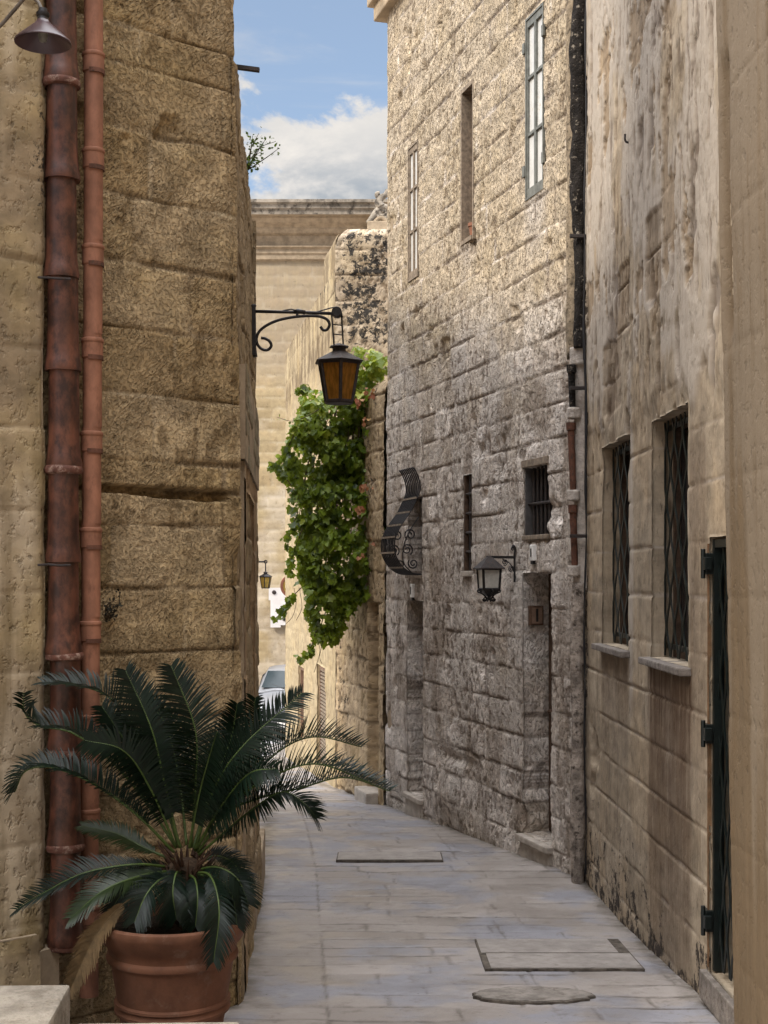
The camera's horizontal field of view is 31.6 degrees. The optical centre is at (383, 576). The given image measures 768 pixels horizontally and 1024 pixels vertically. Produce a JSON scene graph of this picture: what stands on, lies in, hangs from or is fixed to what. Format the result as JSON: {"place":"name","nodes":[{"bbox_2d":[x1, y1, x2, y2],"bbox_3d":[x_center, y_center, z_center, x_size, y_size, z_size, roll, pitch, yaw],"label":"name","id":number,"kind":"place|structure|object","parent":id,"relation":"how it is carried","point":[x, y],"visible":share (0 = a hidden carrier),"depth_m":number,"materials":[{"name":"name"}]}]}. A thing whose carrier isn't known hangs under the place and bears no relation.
{"place":"outdoors","nodes":[
{"label":"outdoors","id":0,"kind":"place"},
{"bbox_2d":[233,0,387,198],"label":"sky","id":1,"kind":"structure","parent":0,"point":[319,91],"materials":[{"name":"blue"}]},
{"bbox_2d":[224,729,720,1023],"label":"street","id":2,"kind":"structure","parent":0,"point":[363,943],"depth_m":8.28,"materials":[{"name":"grey stone"}]},
{"bbox_2d":[94,898,250,1022],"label":"terracotta pot","id":3,"kind":"object","parent":2,"relation":"on","point":[159,976],"visible":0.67,"depth_m":5.28,"materials":[{"name":"ceramic"}]},
{"bbox_2d":[1,657,398,999],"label":"cycad palm","id":4,"kind":"object","parent":3,"relation":"in","point":[215,788],"visible":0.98,"depth_m":5.39,"materials":[{"name":"green plant"}]},
{"bbox_2d":[259,664,285,728],"bbox_3d":[-1.975,2.721,30.192,1.980,1.400,3.915,0,0,0],"label":"parked car","id":5,"kind":"object","parent":2,"relation":"on","point":[272,682],"visible":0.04,"depth_m":29.44,"materials":[{"name":"silver metal"}]},
{"bbox_2d":[336,852,442,862],"bbox_3d":[0.045,2.279,10.945,0.850,0.068,0.410,0,0,0],"label":"manhole cover","id":6,"kind":"object","parent":2,"relation":"on","point":[382,857],"visible":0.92,"depth_m":10.85,"materials":[{"name":"stone"}]},
{"bbox_2d":[472,986,595,1004],"bbox_3d":[0.722,2.039,6.544,0.591,0.074,0.341,0,0,0],"label":"manhole cover","id":7,"kind":"object","parent":2,"relation":"on","point":[538,995],"visible":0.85,"depth_m":6.51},
{"bbox_2d":[475,939,644,971],"bbox_3d":[0.950,2.114,7.530,0.840,0.109,0.820,0,0,0],"label":"manhole cover","id":8,"kind":"object","parent":2,"relation":"on","point":[569,955],"visible":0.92,"depth_m":7.45,"materials":[{"name":"stone"}]},
{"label":"ground","id":9,"kind":"structure","parent":0,"visible":0},
{"bbox_2d":[0,0,58,985],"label":"ochre house","id":10,"kind":"structure","parent":9,"relation":"on","point":[28,956],"depth_m":5.58,"materials":[{"name":"stone"}]},
{"bbox_2d":[0,0,71,53],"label":"wall lamp","id":11,"kind":"object","parent":10,"relation":"attached to","point":[41,34],"visible":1,"depth_m":5.38,"materials":[{"name":"metal"}]},
{"bbox_2d":[37,0,84,953],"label":"drainpipe","id":12,"kind":"object","parent":10,"relation":"attached to","point":[63,470],"visible":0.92,"depth_m":5.64,"materials":[{"name":"metal"}]},
{"bbox_2d":[0,985,69,1023],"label":"stone block","id":13,"kind":"structure","parent":9,"relation":"on","point":[36,1004],"depth_m":4.83,"materials":[{"name":"beige stone"}]},
{"bbox_2d":[43,0,264,1023],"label":"corner house","id":14,"kind":"structure","parent":9,"relation":"on","point":[180,462],"depth_m":6.18,"materials":[{"name":"stone"}]},
{"bbox_2d":[79,0,104,998],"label":"drainpipe","id":15,"kind":"object","parent":14,"relation":"attached to","point":[92,248],"visible":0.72,"depth_m":5.76,"materials":[{"name":"metal"}]},
{"bbox_2d":[102,589,122,621],"bbox_3d":[-1.194,0.129,5.932,0.082,0.155,0.145,0,0,-40],"label":"wall fern","id":16,"kind":"object","parent":14,"relation":"attached to","point":[107,614],"depth_m":5.91,"materials":[{"name":"green plant"}]},
{"bbox_2d":[237,64,259,72],"bbox_3d":[-0.681,-2.474,6.600,0.151,0.037,0.028,0,0,0],"label":"metal bar","id":17,"kind":"object","parent":14,"relation":"attached to","point":[248,68],"visible":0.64,"depth_m":6.59,"materials":[{"name":"metal"}]},
{"bbox_2d":[246,126,280,173],"bbox_3d":[-0.717,-2.493,7.944,0.234,0.263,0.158,0,0,0],"label":"wall plant","id":18,"kind":"object","parent":14,"relation":"attached to","point":[250,162],"depth_m":7.94,"materials":[{"name":"green plant"}]},
{"bbox_2d":[251,304,362,405],"bbox_3d":[-0.492,-1.428,8.700,0.723,0.641,0.340,0,0,0],"label":"street lantern","id":19,"kind":"object","parent":14,"relation":"attached to","point":[339,366],"visible":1,"depth_m":8.64,"materials":[{"name":"black metal"}]},
{"bbox_2d":[101,1022,238,1023],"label":"stone block","id":20,"kind":"structure","parent":9,"relation":"on","point":[181,1023],"depth_m":4.85,"materials":[{"name":"beige stone"}]},
{"bbox_2d":[257,438,259,621],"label":"side street house","id":21,"kind":"structure","parent":9,"relation":"on","point":[257,543],"depth_m":33.44,"materials":[{"name":"stone"}]},
{"bbox_2d":[259,560,272,588],"bbox_3d":[-2.765,-0.051,30.566,0.529,0.646,0.294,0,0,-20],"label":"street lantern","id":22,"kind":"object","parent":21,"relation":"attached to","point":[265,579],"visible":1,"depth_m":30.53,"materials":[{"name":"yellow glass"}]},
{"bbox_2d":[251,199,387,684],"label":"ashlar building","id":23,"kind":"structure","parent":9,"relation":"on","point":[295,238],"depth_m":38.00,"materials":[{"name":"stone"}]},
{"bbox_2d":[269,588,285,626],"bbox_3d":[-2.909,0.870,37.885,0.617,1.107,0.130,0,0,0],"label":"marble plaque","id":24,"kind":"object","parent":23,"relation":"attached to","point":[277,597],"visible":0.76,"depth_m":37.86,"materials":[{"name":"stone"}]},
{"bbox_2d":[366,189,387,228],"bbox_3d":[0.428,-9.878,37.235,1.837,1.150,1.530,0,0,0],"label":"roof ornament","id":25,"kind":"object","parent":23,"relation":"on","point":[377,219],"visible":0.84,"depth_m":36.53,"materials":[{"name":"stone"}]},
{"bbox_2d":[285,229,387,787],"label":"cream house","id":26,"kind":"structure","parent":9,"relation":"on","point":[355,289],"depth_m":17.85,"materials":[{"name":"stone"}]},
{"bbox_2d":[280,577,285,594],"bbox_3d":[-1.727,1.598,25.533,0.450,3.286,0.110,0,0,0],"label":"round sign","id":27,"kind":"object","parent":26,"relation":"attached to","point":[282,587],"visible":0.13,"depth_m":25.48,"materials":[{"name":"orange metal"}]},
{"bbox_2d":[336,379,387,804],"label":"garden wall","id":28,"kind":"structure","parent":9,"relation":"on","point":[361,652],"depth_m":15.62,"materials":[{"name":"stone"}]},
{"bbox_2d":[267,346,387,671],"bbox_3d":[-0.635,-0.804,15.916,1.424,3.819,1.286,0,0,0],"label":"hanging vine","id":29,"kind":"object","parent":28,"relation":"hanging from","point":[334,480],"visible":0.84,"depth_m":15.61,"materials":[{"name":"green plant"}]},
{"bbox_2d":[367,0,585,874],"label":"rough stone house","id":30,"kind":"structure","parent":9,"relation":"on","point":[478,733],"depth_m":12.11,"materials":[{"name":"stone"}]},
{"bbox_2d":[380,467,422,577],"bbox_3d":[0.267,-0.543,13.866,0.496,1.125,0.499,0,0,-16],"label":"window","id":31,"kind":"structure","parent":30,"relation":"in","point":[390,534],"depth_m":13.80,"materials":[{"name":"black metal"}]},
{"bbox_2d":[410,584,414,599],"bbox_3d":[0.296,0.160,13.918,0.054,0.169,0.070,0,0,-16],"label":"house number plaque","id":32,"kind":"object","parent":30,"relation":"attached to","point":[412,591],"visible":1,"depth_m":13.89,"materials":[{"name":"white ceramic"}]},
{"bbox_2d":[408,139,418,282],"bbox_3d":[0.320,-3.750,13.941,0.066,1.392,0.336,0,0,-16],"label":"window","id":33,"kind":"structure","parent":30,"relation":"in","point":[413,169],"depth_m":13.93,"materials":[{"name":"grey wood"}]},
{"bbox_2d":[461,474,473,575],"bbox_3d":[0.824,-0.465,12.383,0.170,0.930,0.259,0,0,-16],"label":"window","id":34,"kind":"structure","parent":30,"relation":"in","point":[468,487],"depth_m":12.45,"materials":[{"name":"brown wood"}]},
{"bbox_2d":[460,78,475,246],"bbox_3d":[0.847,-3.768,12.407,0.212,1.441,0.330,0,0,-16],"label":"window","id":35,"kind":"structure","parent":30,"relation":"in","point":[467,185],"depth_m":12.52,"materials":[{"name":"brown wood"}]},
{"bbox_2d":[468,222,471,234],"bbox_3d":[0.825,-3.152,12.362,0.120,0.130,0.118,0,0,0],"label":"flower pot","id":36,"kind":"object","parent":30,"relation":"on","point":[470,226],"visible":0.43,"depth_m":12.33,"materials":[{"name":"ceramic"}]},
{"bbox_2d":[473,544,515,601],"bbox_3d":[0.930,-0.028,11.189,0.344,0.475,0.208,0,0,-14],"label":"wall lantern","id":37,"kind":"object","parent":30,"relation":"attached to","point":[489,571],"depth_m":11.12,"materials":[{"name":"black metal"}]},
{"bbox_2d":[530,545,536,563],"bbox_3d":[1.199,-0.175,10.858,0.054,0.157,0.070,0,0,-16],"label":"house number plaque","id":38,"kind":"object","parent":30,"relation":"attached to","point":[533,548],"visible":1,"depth_m":10.82,"materials":[{"name":"white ceramic"}]},
{"bbox_2d":[522,2,545,200],"bbox_3d":[1.225,-3.790,10.866,0.081,1.472,0.435,0,0,-16],"label":"window","id":39,"kind":"structure","parent":30,"relation":"in","point":[533,48],"depth_m":10.87,"materials":[{"name":"white glass"}]},
{"bbox_2d":[528,606,543,624],"bbox_3d":[1.244,0.320,11.101,0.120,0.160,0.052,0,0,-16],"label":"intercom box","id":40,"kind":"object","parent":30,"relation":"attached to","point":[535,615],"visible":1,"depth_m":11.08,"materials":[{"name":"brown metal"}]},
{"bbox_2d":[521,455,552,539],"bbox_3d":[1.283,-0.620,10.872,0.180,0.650,0.540,0,0,-16],"label":"window","id":41,"kind":"structure","parent":30,"relation":"in","point":[538,506],"depth_m":10.95,"materials":[{"name":"metal"}]},
{"bbox_2d":[547,574,552,831],"bbox_3d":[1.431,1.031,10.883,0.094,2.118,0.580,0,0,-16],"label":"door","id":42,"kind":"structure","parent":30,"relation":"in","point":[549,711],"depth_m":11.09,"materials":[{"name":"brown wood"}]},
{"bbox_2d":[585,0,733,1023],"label":"rendered house","id":43,"kind":"structure","parent":9,"relation":"on","point":[658,878],"depth_m":7.61,"materials":[{"name":"beige stone"}]},
{"bbox_2d":[566,0,587,883],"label":"drain stack","id":44,"kind":"object","parent":43,"relation":"attached to","point":[575,98],"visible":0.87,"depth_m":9.86,"materials":[{"name":"metal"}]},
{"bbox_2d":[582,0,587,873],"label":"cable","id":45,"kind":"object","parent":43,"relation":"attached to","point":[586,432],"visible":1,"depth_m":9.79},
{"bbox_2d":[591,440,630,657],"bbox_3d":[1.553,-0.188,8.786,0.266,1.370,1.034,0,0,0],"label":"window","id":46,"kind":"structure","parent":43,"relation":"in","point":[624,452],"depth_m":9.10,"materials":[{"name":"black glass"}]},
{"bbox_2d":[638,412,690,675],"bbox_3d":[1.578,-0.188,7.233,0.265,1.370,0.989,0,0,0],"label":"window","id":47,"kind":"structure","parent":43,"relation":"in","point":[679,644],"depth_m":7.51,"materials":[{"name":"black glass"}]},
{"bbox_2d":[716,0,767,1023],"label":"wall pier","id":48,"kind":"structure","parent":9,"relation":"on","point":[742,36],"depth_m":5.62,"materials":[{"name":"stone"}]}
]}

